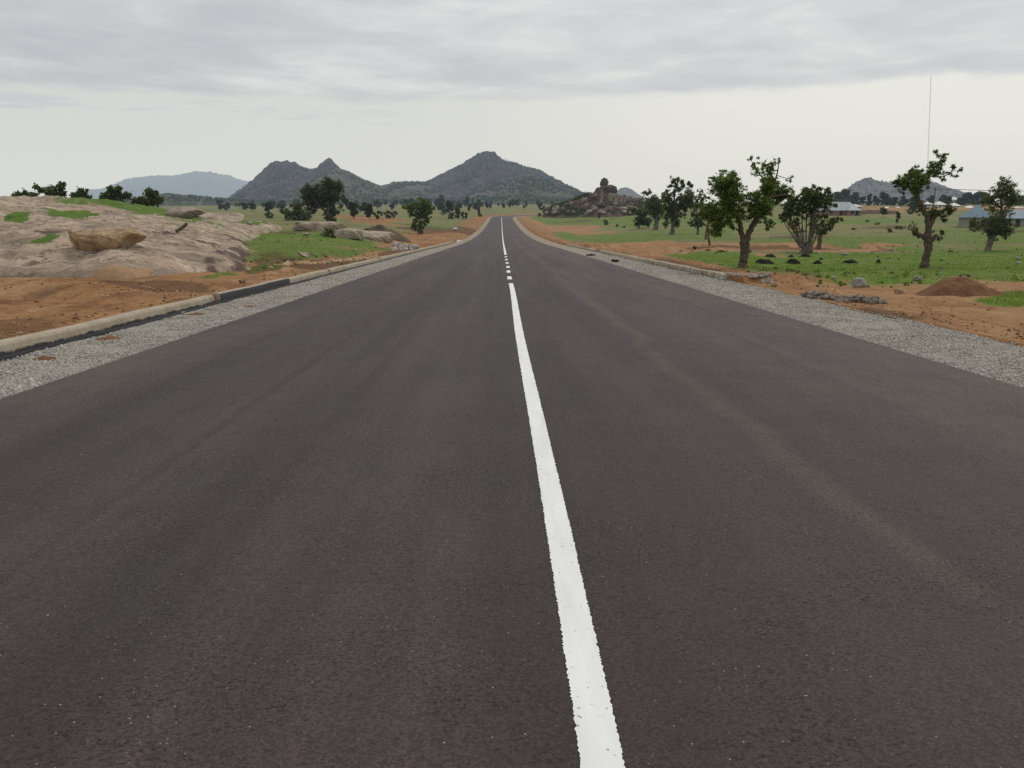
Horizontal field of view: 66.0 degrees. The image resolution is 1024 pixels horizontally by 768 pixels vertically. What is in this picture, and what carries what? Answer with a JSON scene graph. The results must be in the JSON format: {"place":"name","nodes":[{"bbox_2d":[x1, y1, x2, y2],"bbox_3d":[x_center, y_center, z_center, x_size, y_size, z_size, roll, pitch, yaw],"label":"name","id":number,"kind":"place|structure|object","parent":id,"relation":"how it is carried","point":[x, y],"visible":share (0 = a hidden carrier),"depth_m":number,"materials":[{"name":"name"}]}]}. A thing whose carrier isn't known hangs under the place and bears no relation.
{"place":"outdoors","nodes":[
{"label":"outdoors","id":0,"kind":"place"},
{"bbox_2d":[69,171,247,200],"bbox_3d":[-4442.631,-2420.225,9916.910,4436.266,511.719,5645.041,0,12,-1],"label":"distant mountain","id":1,"kind":"structure","parent":0,"point":[209,184],"depth_m":9172.63,"materials":[{"name":"stone"}]},
{"bbox_2d":[126,193,266,205],"bbox_3d":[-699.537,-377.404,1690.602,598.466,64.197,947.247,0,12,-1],"label":"hill","id":2,"kind":"structure","parent":0,"point":[172,202],"depth_m":1286.72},
{"bbox_2d":[124,193,267,202],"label":"hill scrub","id":3,"kind":"object","parent":2,"relation":"on","point":[194,197],"visible":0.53,"depth_m":1374.66,"materials":[{"name":"green plant"}]},
{"bbox_2d":[0,214,534,398],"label":"gravel shoulder","id":4,"kind":"object","parent":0,"point":[420,253],"visible":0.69,"depth_m":13.81},
{"bbox_2d":[32,356,60,360],"bbox_3d":[-6.516,-0.342,11.030,0.423,0.108,0.338,0,12,-1],"label":"soil spill","id":5,"kind":"object","parent":4,"relation":"on","point":[47,358],"visible":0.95,"depth_m":10.97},
{"bbox_2d":[0,295,214,355],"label":"concrete kerb","id":6,"kind":"structure","parent":4,"relation":"on","point":[23,342],"depth_m":13.66,"materials":[{"name":"concrete"}]},
{"bbox_2d":[94,336,122,340],"bbox_3d":[-6.724,-0.752,13.152,0.507,0.107,0.406,0,12,-1],"label":"soil spill","id":7,"kind":"object","parent":4,"relation":"on","point":[105,338],"visible":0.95,"depth_m":13.06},
{"bbox_2d":[0,242,454,361],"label":"tar strip","id":8,"kind":"object","parent":4,"relation":"on","point":[24,352],"visible":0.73,"depth_m":15.19,"materials":[{"name":"asphalt"}]},
{"bbox_2d":[212,278,289,300],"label":"concrete kerb","id":9,"kind":"structure","parent":4,"relation":"on","point":[228,294],"depth_m":22.16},
{"bbox_2d":[288,270,328,282],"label":"concrete kerb","id":10,"kind":"structure","parent":4,"relation":"on","point":[301,277],"depth_m":28.88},
{"bbox_2d":[326,241,452,272],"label":"concrete kerb","id":11,"kind":"structure","parent":4,"relation":"on","point":[342,267],"depth_m":43.87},
{"bbox_2d":[0,255,1023,397],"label":"gravel","id":12,"kind":"structure","parent":4,"relation":"on","point":[261,303],"depth_m":14.66,"materials":[{"name":"gravel"}]},
{"bbox_2d":[230,158,339,199],"bbox_3d":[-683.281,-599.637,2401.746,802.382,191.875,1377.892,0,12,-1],"label":"rocky hill","id":13,"kind":"structure","parent":0,"point":[269,171],"depth_m":2121.97,"materials":[{"name":"stone"}]},
{"bbox_2d":[227,161,338,198],"bbox_3d":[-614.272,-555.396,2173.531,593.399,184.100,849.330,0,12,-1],"label":"hill scrub","id":14,"kind":"object","parent":13,"relation":"on","point":[273,190],"visible":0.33,"depth_m":2059.35,"materials":[{"name":"green plant"}]},
{"bbox_2d":[275,168,406,204],"bbox_3d":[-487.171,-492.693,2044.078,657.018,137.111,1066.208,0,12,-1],"label":"wooded hill","id":15,"kind":"structure","parent":0,"point":[347,180],"depth_m":1859.81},
{"bbox_2d":[263,168,421,202],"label":"hill scrub","id":16,"kind":"object","parent":15,"relation":"on","point":[363,199],"visible":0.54,"depth_m":1762.23,"materials":[{"name":"green plant"}]},
{"bbox_2d":[381,182,446,203],"bbox_3d":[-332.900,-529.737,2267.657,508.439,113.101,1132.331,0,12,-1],"label":"saddle hill","id":17,"kind":"structure","parent":0,"point":[407,189],"depth_m":1965.20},
{"bbox_2d":[385,180,455,200],"bbox_3d":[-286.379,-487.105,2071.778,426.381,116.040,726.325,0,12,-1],"label":"hill scrub","id":18,"kind":"object","parent":17,"relation":"on","point":[391,188],"visible":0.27,"depth_m":2091.40,"materials":[{"name":"green plant"}]},
{"bbox_2d":[422,151,577,200],"bbox_3d":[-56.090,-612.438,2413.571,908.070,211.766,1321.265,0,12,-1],"label":"tall hill","id":19,"kind":"structure","parent":0,"point":[493,171],"depth_m":2082.23,"materials":[{"name":"stone"}]},
{"bbox_2d":[422,152,577,199],"bbox_3d":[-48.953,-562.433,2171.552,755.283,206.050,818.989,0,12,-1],"label":"hill scrub","id":20,"kind":"object","parent":19,"relation":"on","point":[477,176],"visible":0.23,"depth_m":2278.99,"materials":[{"name":"green plant"}]},
{"bbox_2d":[0,214,1023,767],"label":"road","id":21,"kind":"structure","parent":0,"point":[724,468],"depth_m":4.55,"materials":[{"name":"asphalt"}]},
{"bbox_2d":[9,295,945,755],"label":"loose chips","id":22,"kind":"object","parent":21,"relation":"on","point":[515,699],"visible":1,"depth_m":4.06,"materials":[{"name":"stone"}]},
{"bbox_2d":[509,283,624,767],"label":"lane line","id":23,"kind":"object","parent":21,"relation":"on","point":[598,744],"visible":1,"depth_m":3.65,"materials":[{"name":"paint"}]},
{"bbox_2d":[0,203,1023,346],"bbox_3d":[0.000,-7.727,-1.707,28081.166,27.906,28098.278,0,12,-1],"label":"ground","id":24,"kind":"structure","parent":0,"point":[562,231],"depth_m":50.41,"materials":[{"name":"soil"}]},
{"bbox_2d":[11,188,38,196],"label":"tree","id":25,"kind":"object","parent":24,"relation":"on","point":[29,194],"visible":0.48,"depth_m":103.94,"materials":[{"name":"green plant"}]},
{"bbox_2d":[32,181,67,196],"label":"tree","id":26,"kind":"object","parent":24,"relation":"on","point":[59,189],"visible":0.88,"depth_m":103.77,"materials":[{"name":"green plant"}]},
{"bbox_2d":[69,186,91,198],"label":"tree","id":27,"kind":"object","parent":24,"relation":"on","point":[82,192],"visible":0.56,"depth_m":103.96,"materials":[{"name":"green plant"}]},
{"bbox_2d":[98,184,132,201],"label":"tree","id":28,"kind":"object","parent":24,"relation":"on","point":[113,193],"visible":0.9,"depth_m":103.66,"materials":[{"name":"green plant"}]},
{"bbox_2d":[130,196,150,206],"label":"bush","id":29,"kind":"object","parent":24,"relation":"on","point":[140,200],"visible":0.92,"depth_m":104.21,"materials":[{"name":"green plant"}]},
{"bbox_2d":[0,195,281,279],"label":"granite outcrop","id":30,"kind":"object","parent":24,"relation":"on","point":[34,239],"visible":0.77,"depth_m":33.07,"materials":[{"name":"stone"}]},
{"bbox_2d":[67,228,146,250],"bbox_3d":[-15.138,-5.387,29.392,2.794,0.851,1.667,-1,13,-6],"label":"boulder","id":31,"kind":"object","parent":30,"relation":"on","point":[89,240],"visible":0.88,"depth_m":28.80,"materials":[{"name":"stone"}]},
{"bbox_2d":[175,223,187,232],"bbox_3d":[-21.806,-10.295,52.018,0.890,0.703,0.275,-2,13,-11],"label":"log","id":32,"kind":"object","parent":30,"relation":"on","point":[182,227],"visible":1,"depth_m":51.95,"materials":[{"name":"wood"}]},
{"bbox_2d":[164,207,204,218],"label":"boulder","id":33,"kind":"object","parent":30,"relation":"on","point":[186,212],"visible":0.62,"depth_m":73.73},
{"bbox_2d":[198,213,244,222],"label":"boulder","id":34,"kind":"object","parent":30,"relation":"on","point":[234,217],"visible":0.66,"depth_m":73.72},
{"bbox_2d":[142,187,163,206],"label":"tree","id":35,"kind":"object","parent":24,"relation":"on","point":[152,196],"visible":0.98,"depth_m":104.21,"materials":[{"name":"green plant"}]},
{"bbox_2d":[248,202,256,211],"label":"tree","id":36,"kind":"object","parent":24,"relation":"on","point":[253,206],"visible":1,"depth_m":498.88,"materials":[{"name":"green plant"}]},
{"bbox_2d":[264,202,272,211],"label":"tree","id":37,"kind":"object","parent":24,"relation":"on","point":[268,207],"visible":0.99,"depth_m":393.92,"materials":[{"name":"green plant"}]},
{"bbox_2d":[264,212,273,217],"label":"bush","id":38,"kind":"object","parent":24,"relation":"on","point":[268,214],"visible":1,"depth_m":241.20,"materials":[{"name":"green plant"}]},
{"bbox_2d":[279,208,291,219],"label":"bush","id":39,"kind":"object","parent":24,"relation":"on","point":[286,213],"visible":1,"depth_m":216.02,"materials":[{"name":"green plant"}]},
{"bbox_2d":[289,200,311,220],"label":"bush","id":40,"kind":"object","parent":24,"relation":"on","point":[299,213],"visible":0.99,"depth_m":215.87,"materials":[{"name":"green plant"}]},
{"bbox_2d":[297,252,309,256],"bbox_3d":[-11.708,-7.235,44.196,0.701,0.333,0.438,5,13,22],"label":"rock slab","id":41,"kind":"object","parent":24,"relation":"on","point":[303,254],"visible":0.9,"depth_m":44.06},
{"bbox_2d":[293,221,347,230],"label":"rock ledge","id":42,"kind":"object","parent":24,"relation":"on","point":[315,226],"visible":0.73,"depth_m":83.50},
{"bbox_2d":[299,175,348,221],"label":"tree","id":43,"kind":"object","parent":24,"relation":"on","point":[315,197],"visible":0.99,"depth_m":180.74,"materials":[{"name":"green plant"}]},
{"bbox_2d":[268,255,379,267],"bbox_3d":[-8.898,-5.912,39.348,0.766,1.129,14.636,2,13,10],"label":"stone pile","id":44,"kind":"object","parent":24,"relation":"on","point":[287,263],"visible":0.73,"depth_m":37.85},
{"bbox_2d":[318,227,336,237],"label":"bush","id":45,"kind":"object","parent":24,"relation":"on","point":[329,231],"visible":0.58,"depth_m":69.69,"materials":[{"name":"green plant"}]},
{"bbox_2d":[333,229,364,239],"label":"rock ledge","id":46,"kind":"object","parent":24,"relation":"on","point":[351,234],"visible":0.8,"depth_m":73.03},
{"bbox_2d":[349,201,358,218],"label":"tree","id":47,"kind":"object","parent":24,"relation":"on","point":[353,207],"visible":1,"depth_m":261.63,"materials":[{"name":"green plant"}]},
{"bbox_2d":[360,202,366,214],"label":"tree","id":48,"kind":"object","parent":24,"relation":"on","point":[363,205],"visible":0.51,"depth_m":337.36,"materials":[{"name":"green plant"}]},
{"bbox_2d":[365,203,373,217],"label":"tree","id":49,"kind":"object","parent":24,"relation":"on","point":[369,209],"visible":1,"depth_m":256.94,"materials":[{"name":"green plant"}]},
{"bbox_2d":[345,228,394,241],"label":"rock ledge","id":50,"kind":"object","parent":24,"relation":"on","point":[381,236],"visible":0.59,"depth_m":79.25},
{"bbox_2d":[373,199,380,207],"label":"tree","id":51,"kind":"object","parent":24,"relation":"on","point":[376,202],"visible":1,"depth_m":730.85,"materials":[{"name":"green plant"}]},
{"bbox_2d":[373,210,382,218],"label":"bush","id":52,"kind":"object","parent":24,"relation":"on","point":[376,215],"visible":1,"depth_m":294.21,"materials":[{"name":"green plant"}]},
{"bbox_2d":[363,224,410,242],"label":"earth mound","id":53,"kind":"object","parent":24,"relation":"on","point":[397,237],"visible":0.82,"depth_m":93.17,"materials":[{"name":"soil"}]},
{"bbox_2d":[383,210,393,217],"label":"bush","id":54,"kind":"object","parent":24,"relation":"on","point":[387,215],"visible":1,"depth_m":330.24,"materials":[{"name":"green plant"}]},
{"bbox_2d":[389,241,419,250],"bbox_3d":[-8.764,-11.307,65.545,1.125,1.214,5.248,4,13,18],"label":"stone pile","id":55,"kind":"object","parent":24,"relation":"on","point":[396,245],"visible":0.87,"depth_m":64.53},
{"bbox_2d":[401,197,434,233],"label":"tree","id":56,"kind":"object","parent":24,"relation":"on","point":[424,208],"visible":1,"depth_m":158.60,"materials":[{"name":"green plant"}]},
{"bbox_2d":[435,194,444,202],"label":"tree","id":57,"kind":"object","parent":24,"relation":"on","point":[441,198],"visible":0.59,"depth_m":926.61,"materials":[{"name":"green plant"}]},
{"bbox_2d":[445,200,453,213],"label":"tree","id":58,"kind":"object","parent":24,"relation":"on","point":[448,203],"visible":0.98,"depth_m":458.40,"materials":[{"name":"green plant"}]},
{"bbox_2d":[454,207,460,218],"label":"tree","id":59,"kind":"object","parent":24,"relation":"on","point":[457,212],"visible":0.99,"depth_m":376.96,"materials":[{"name":"green plant"}]},
{"bbox_2d":[462,196,469,204],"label":"tree","id":60,"kind":"object","parent":24,"relation":"on","point":[467,200],"visible":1,"depth_m":927.75,"materials":[{"name":"green plant"}]},
{"bbox_2d":[0,245,1023,340],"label":"soil clods","id":61,"kind":"object","parent":24,"relation":"on","point":[881,309],"visible":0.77,"depth_m":18.84,"materials":[{"name":"soil"}]},
{"bbox_2d":[542,178,647,217],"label":"boulder outcrop","id":62,"kind":"object","parent":24,"relation":"on","point":[604,199],"visible":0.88,"depth_m":408.25,"materials":[{"name":"stone"}]},
{"bbox_2d":[204,226,1023,306],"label":"grass","id":63,"kind":"structure","parent":24,"relation":"on","point":[881,272],"depth_m":43.56,"materials":[{"name":"plant"}]},
{"bbox_2d":[238,232,1016,287],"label":"dry weeds","id":64,"kind":"object","parent":24,"relation":"on","point":[840,285],"visible":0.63,"depth_m":31.86,"materials":[{"name":"brown plant"}]},
{"bbox_2d":[250,224,1023,287],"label":"weeds","id":65,"kind":"object","parent":24,"relation":"on","point":[773,285],"visible":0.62,"depth_m":30.98,"materials":[{"name":"green plant"}]},
{"bbox_2d":[629,206,653,228],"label":"tree","id":66,"kind":"object","parent":24,"relation":"on","point":[641,219],"visible":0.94,"depth_m":218.37,"materials":[{"name":"green plant"}]},
{"bbox_2d":[639,189,665,229],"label":"tree","id":67,"kind":"object","parent":24,"relation":"on","point":[654,205],"visible":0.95,"depth_m":202.81,"materials":[{"name":"green plant"}]},
{"bbox_2d":[661,176,694,234],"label":"tree","id":68,"kind":"object","parent":24,"relation":"on","point":[684,203],"visible":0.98,"depth_m":149.88,"materials":[{"name":"green plant"}]},
{"bbox_2d":[687,188,710,234],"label":"tree","id":69,"kind":"object","parent":24,"relation":"on","point":[697,223],"visible":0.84,"depth_m":138.99,"materials":[{"name":"green plant"}]},
{"bbox_2d":[701,204,718,244],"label":"tree","id":70,"kind":"object","parent":24,"relation":"on","point":[707,231],"visible":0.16,"depth_m":74.84,"materials":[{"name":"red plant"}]},
{"bbox_2d":[697,155,795,267],"bbox_3d":[10.125,-7.240,33.778,4.217,4.929,2.707,0,12,-1],"label":"tree","id":71,"kind":"object","parent":24,"relation":"on","point":[726,190],"visible":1,"depth_m":33.33,"materials":[{"name":"green plant"}]},
{"bbox_2d":[722,271,777,283],"bbox_3d":[8.319,-3.655,27.977,1.136,0.798,3.549,-6,14,-26],"label":"stone pile","id":72,"kind":"object","parent":24,"relation":"on","point":[769,279],"visible":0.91,"depth_m":27.02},
{"bbox_2d":[755,259,773,263],"bbox_3d":[13.929,-6.714,43.485,1.133,0.376,0.793,0,12,-1],"label":"soil heap","id":73,"kind":"object","parent":24,"relation":"on","point":[764,261],"visible":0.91,"depth_m":43.26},
{"bbox_2d":[786,258,800,263],"bbox_3d":[16.191,-7.030,45.431,0.987,0.406,0.691,0,12,-1],"label":"soil heap","id":74,"kind":"object","parent":24,"relation":"on","point":[792,261],"visible":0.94,"depth_m":45.23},
{"bbox_2d":[778,184,837,252],"bbox_3d":[23.629,-12.925,63.016,4.406,6.073,2.919,0,12,-1],"label":"tree","id":75,"kind":"object","parent":24,"relation":"on","point":[815,198],"visible":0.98,"depth_m":62.69,"materials":[{"name":"green plant"}]},
{"bbox_2d":[814,216,843,248],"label":"tree","id":76,"kind":"object","parent":24,"relation":"on","point":[826,227],"visible":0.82,"depth_m":72.39,"materials":[{"name":"green plant"}]},
{"bbox_2d":[834,191,843,201],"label":"tree","id":77,"kind":"object","parent":24,"relation":"on","point":[838,195],"visible":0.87,"depth_m":687.25,"materials":[{"name":"green plant"}]},
{"bbox_2d":[817,202,862,215],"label":"house","id":78,"kind":"structure","parent":24,"relation":"on","point":[846,209],"depth_m":324.05,"materials":[{"name":"metal"}]},
{"bbox_2d":[800,290,887,303],"bbox_3d":[8.433,-2.103,20.436,1.077,0.542,3.036,-6,14,-24],"label":"stone pile","id":79,"kind":"object","parent":24,"relation":"on","point":[857,298],"visible":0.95,"depth_m":20.08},
{"bbox_2d":[840,188,850,200],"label":"tree","id":80,"kind":"object","parent":24,"relation":"on","point":[845,192],"visible":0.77,"depth_m":706.70,"materials":[{"name":"green plant"}]},
{"bbox_2d":[843,260,857,263],"bbox_3d":[19.343,-6.970,45.115,0.979,0.309,0.686,0,12,-1],"label":"soil heap","id":81,"kind":"object","parent":24,"relation":"on","point":[850,261],"visible":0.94,"depth_m":44.92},
{"bbox_2d":[850,192,859,202],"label":"tree","id":82,"kind":"object","parent":24,"relation":"on","point":[855,195],"visible":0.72,"depth_m":696.39,"materials":[{"name":"green plant"}]},
{"bbox_2d":[851,277,866,287],"bbox_3d":[10.666,-3.108,24.198,0.378,0.322,0.443,10,16,38],"label":"boulder","id":83,"kind":"object","parent":24,"relation":"on","point":[859,282],"visible":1,"depth_m":24.10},
{"bbox_2d":[861,210,896,213],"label":"mud wall","id":84,"kind":"structure","parent":24,"relation":"on","point":[874,212],"depth_m":348.88,"materials":[{"name":"brick"}]},
{"bbox_2d":[878,191,885,202],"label":"tree","id":85,"kind":"object","parent":24,"relation":"on","point":[882,194],"visible":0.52,"depth_m":615.51,"materials":[{"name":"green plant"}]},
{"bbox_2d":[880,207,887,216],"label":"tree","id":86,"kind":"object","parent":24,"relation":"on","point":[883,210],"visible":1,"depth_m":310.03,"materials":[{"name":"green plant"}]},
{"bbox_2d":[894,288,905,293],"bbox_3d":[10.903,-2.599,22.102,0.359,0.202,0.209,-2,13,-8],"label":"rock slab","id":87,"kind":"object","parent":24,"relation":"on","point":[899,290],"visible":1,"depth_m":22.03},
{"bbox_2d":[899,195,909,205],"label":"tree","id":88,"kind":"object","parent":24,"relation":"on","point":[903,199],"visible":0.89,"depth_m":566.00,"materials":[{"name":"green plant"}]},
{"bbox_2d":[906,204,918,209],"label":"bush","id":89,"kind":"object","parent":24,"relation":"on","point":[915,207],"visible":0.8,"depth_m":413.76,"materials":[{"name":"green plant"}]},
{"bbox_2d":[908,196,926,205],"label":"tree","id":90,"kind":"object","parent":24,"relation":"on","point":[912,199],"visible":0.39,"depth_m":423.41,"materials":[{"name":"green plant"}]},
{"bbox_2d":[889,149,962,267],"bbox_3d":[20.494,-8.509,39.003,3.368,6.151,2.355,0,12,-1],"label":"tree","id":91,"kind":"object","parent":24,"relation":"on","point":[914,181],"visible":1,"depth_m":39.04,"materials":[{"name":"green plant"}]},
{"bbox_2d":[900,78,970,200],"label":"radio mast","id":92,"kind":"object","parent":24,"relation":"on","point":[926,132],"visible":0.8,"depth_m":728.70,"materials":[{"name":"metal"}]},
{"bbox_2d":[932,201,946,207],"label":"house","id":93,"kind":"structure","parent":24,"relation":"on","point":[938,204],"depth_m":550.52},
{"bbox_2d":[944,196,951,203],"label":"tree","id":94,"kind":"object","parent":24,"relation":"on","point":[948,199],"visible":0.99,"depth_m":560.16,"materials":[{"name":"green plant"}]},
{"bbox_2d":[914,277,1005,296],"bbox_3d":[12.612,-2.713,22.203,2.657,0.624,1.860,0,12,-1],"label":"earth heap","id":95,"kind":"object","parent":24,"relation":"on","point":[961,287],"visible":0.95,"depth_m":21.71,"materials":[{"name":"soil"}]},
{"bbox_2d":[957,194,968,203],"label":"tree","id":96,"kind":"object","parent":24,"relation":"on","point":[964,197],"visible":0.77,"depth_m":614.40,"materials":[{"name":"green plant"}]},
{"bbox_2d":[966,191,977,204],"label":"tree","id":97,"kind":"object","parent":24,"relation":"on","point":[969,193],"visible":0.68,"depth_m":636.37,"materials":[{"name":"green plant"}]},
{"bbox_2d":[957,205,991,227],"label":"house","id":98,"kind":"structure","parent":24,"relation":"on","point":[978,212],"depth_m":205.04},
{"bbox_2d":[971,192,980,204],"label":"tree","id":99,"kind":"object","parent":24,"relation":"on","point":[976,194],"visible":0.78,"depth_m":634.10,"materials":[{"name":"green plant"}]},
{"bbox_2d":[967,175,1023,250],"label":"tree","id":100,"kind":"object","parent":24,"relation":"on","point":[995,226],"visible":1,"depth_m":68.57,"materials":[{"name":"green plant"}]},
{"bbox_2d":[1002,210,1023,226],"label":"house","id":101,"kind":"structure","parent":24,"relation":"on","point":[1018,218],"depth_m":205.71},
{"bbox_2d":[0,0,1023,203],"label":"sky","id":102,"kind":"structure","parent":0,"point":[635,95],"materials":[{"name":"grey"}]},
{"bbox_2d":[455,175,576,204],"bbox_3d":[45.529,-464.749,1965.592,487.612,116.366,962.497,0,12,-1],"label":"hill spur","id":103,"kind":"structure","parent":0,"point":[541,193],"depth_m":1652.69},
{"bbox_2d":[453,174,582,202],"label":"hill scrub","id":104,"kind":"object","parent":103,"relation":"on","point":[535,197],"visible":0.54,"depth_m":1697.74,"materials":[{"name":"green plant"}]},
{"bbox_2d":[617,187,641,199],"bbox_3d":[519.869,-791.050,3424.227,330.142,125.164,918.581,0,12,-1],"label":"dome hill","id":105,"kind":"structure","parent":0,"point":[626,191],"depth_m":3314.86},
{"bbox_2d":[512,216,1023,383],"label":"gravel shoulder","id":106,"kind":"object","parent":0,"point":[526,231],"visible":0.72,"depth_m":13.95},
{"bbox_2d":[566,244,596,251],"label":"concrete kerb","id":107,"kind":"structure","parent":106,"relation":"on","point":[585,248],"depth_m":78.31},
{"bbox_2d":[599,250,646,262],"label":"concrete kerb","id":108,"kind":"structure","parent":106,"relation":"on","point":[624,256],"depth_m":51.50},
{"bbox_2d":[646,259,728,278],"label":"concrete kerb","id":109,"kind":"structure","parent":106,"relation":"on","point":[704,272],"depth_m":33.85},
{"bbox_2d":[834,178,980,202],"bbox_3d":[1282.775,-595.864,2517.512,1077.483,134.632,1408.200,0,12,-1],"label":"village hill","id":110,"kind":"structure","parent":0,"point":[861,188],"depth_m":2262.13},
{"bbox_2d":[831,177,980,202],"bbox_3d":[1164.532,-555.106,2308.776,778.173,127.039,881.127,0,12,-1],"label":"hill scrub","id":111,"kind":"object","parent":110,"relation":"on","point":[906,192],"visible":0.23,"depth_m":2306.39,"materials":[{"name":"green plant"}]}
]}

